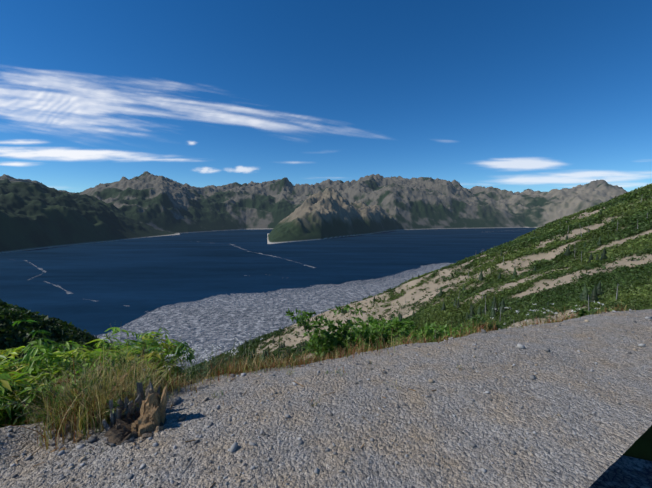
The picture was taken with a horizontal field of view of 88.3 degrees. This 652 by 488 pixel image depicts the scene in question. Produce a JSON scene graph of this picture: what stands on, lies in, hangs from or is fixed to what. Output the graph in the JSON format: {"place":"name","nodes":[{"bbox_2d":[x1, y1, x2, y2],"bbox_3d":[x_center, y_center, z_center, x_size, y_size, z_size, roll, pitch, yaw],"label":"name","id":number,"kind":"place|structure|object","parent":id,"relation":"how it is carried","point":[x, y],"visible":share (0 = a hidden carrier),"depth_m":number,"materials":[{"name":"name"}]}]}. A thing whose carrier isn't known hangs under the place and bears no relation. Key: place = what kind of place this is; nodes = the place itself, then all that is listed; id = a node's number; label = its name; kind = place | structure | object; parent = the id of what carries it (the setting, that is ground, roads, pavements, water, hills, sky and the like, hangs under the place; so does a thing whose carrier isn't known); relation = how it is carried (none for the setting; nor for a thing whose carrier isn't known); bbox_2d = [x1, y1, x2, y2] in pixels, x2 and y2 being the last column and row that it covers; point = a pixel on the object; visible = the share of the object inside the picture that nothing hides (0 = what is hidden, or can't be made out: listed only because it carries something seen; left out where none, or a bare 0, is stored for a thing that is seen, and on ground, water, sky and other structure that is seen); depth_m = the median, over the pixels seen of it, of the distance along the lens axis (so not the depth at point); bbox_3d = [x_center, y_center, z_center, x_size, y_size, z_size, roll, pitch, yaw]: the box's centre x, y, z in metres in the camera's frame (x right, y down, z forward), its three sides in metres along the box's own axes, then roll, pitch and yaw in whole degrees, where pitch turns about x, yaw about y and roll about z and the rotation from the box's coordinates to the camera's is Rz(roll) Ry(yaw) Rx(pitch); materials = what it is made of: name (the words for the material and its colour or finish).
{"place":"outdoors","nodes":[
{"label":"outdoors","id":0,"kind":"place"},
{"bbox_2d":[0,77,642,186],"bbox_3d":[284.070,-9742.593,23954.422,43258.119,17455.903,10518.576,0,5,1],"label":"cloud","id":1,"kind":"structure","parent":0,"point":[95,104],"depth_m":23192.26,"materials":[{"name":"white"}]},
{"bbox_2d":[0,171,651,487],"bbox_3d":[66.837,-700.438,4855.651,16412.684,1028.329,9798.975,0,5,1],"label":"terrain","id":2,"kind":"structure","parent":0,"point":[35,214],"depth_m":3.30,"materials":[{"name":"grey gravel"}]},
{"bbox_2d":[0,320,194,427],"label":"fern","id":3,"kind":"object","parent":2,"relation":"on","point":[10,381],"visible":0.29,"depth_m":3.56,"materials":[{"name":"green plant"}]},
{"bbox_2d":[43,381,167,454],"bbox_3d":[-1.582,1.372,2.546,1.224,0.401,0.979,0,5,1],"label":"splintered stump","id":4,"kind":"object","parent":2,"relation":"on","point":[147,418],"visible":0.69,"depth_m":2.69,"materials":[{"name":"brown wood"}]},
{"bbox_2d":[0,304,615,427],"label":"alder shrub","id":5,"kind":"object","parent":2,"relation":"on","point":[327,342],"visible":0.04,"depth_m":6.62,"materials":[{"name":"green plant"}]},
{"bbox_2d":[15,211,613,377],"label":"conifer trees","id":6,"kind":"object","parent":2,"relation":"on","point":[595,293],"visible":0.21,"depth_m":165.34,"materials":[{"name":"green plant"}]},
{"bbox_2d":[1,303,635,456],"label":"dry grass clumps","id":7,"kind":"object","parent":2,"relation":"on","point":[91,410],"visible":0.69,"depth_m":3.15,"materials":[{"name":"green plant"}]},
{"bbox_2d":[0,184,651,381],"bbox_3d":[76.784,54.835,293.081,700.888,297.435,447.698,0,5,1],"label":"hillside shrubs","id":8,"kind":"object","parent":2,"relation":"on","point":[634,292],"visible":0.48,"depth_m":176.17,"materials":[{"name":"green plant"}]},
{"bbox_2d":[0,309,651,487],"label":"gravel stones","id":9,"kind":"object","parent":2,"relation":"on","point":[177,400],"visible":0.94,"depth_m":2.58,"materials":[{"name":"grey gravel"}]},
{"bbox_2d":[133,301,603,385],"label":"everlasting flowers","id":10,"kind":"object","parent":2,"relation":"on","point":[192,365],"visible":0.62,"depth_m":4.35,"materials":[{"name":"green plant"}]},
{"bbox_2d":[338,194,651,327],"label":"dead trees","id":11,"kind":"object","parent":2,"relation":"on","point":[574,256],"visible":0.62,"depth_m":162.10,"materials":[{"name":"brown wood"}]},
{"bbox_2d":[0,228,651,487],"bbox_3d":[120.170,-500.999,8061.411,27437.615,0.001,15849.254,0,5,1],"label":"lake water","id":12,"kind":"structure","parent":0,"point":[205,290],"depth_m":1201.32,"materials":[{"name":"blue liquid"}]},
{"bbox_2d":[0,0,651,192],"label":"sky","id":13,"kind":"structure","parent":0,"point":[441,89],"materials":[{"name":"blue"}]}
]}

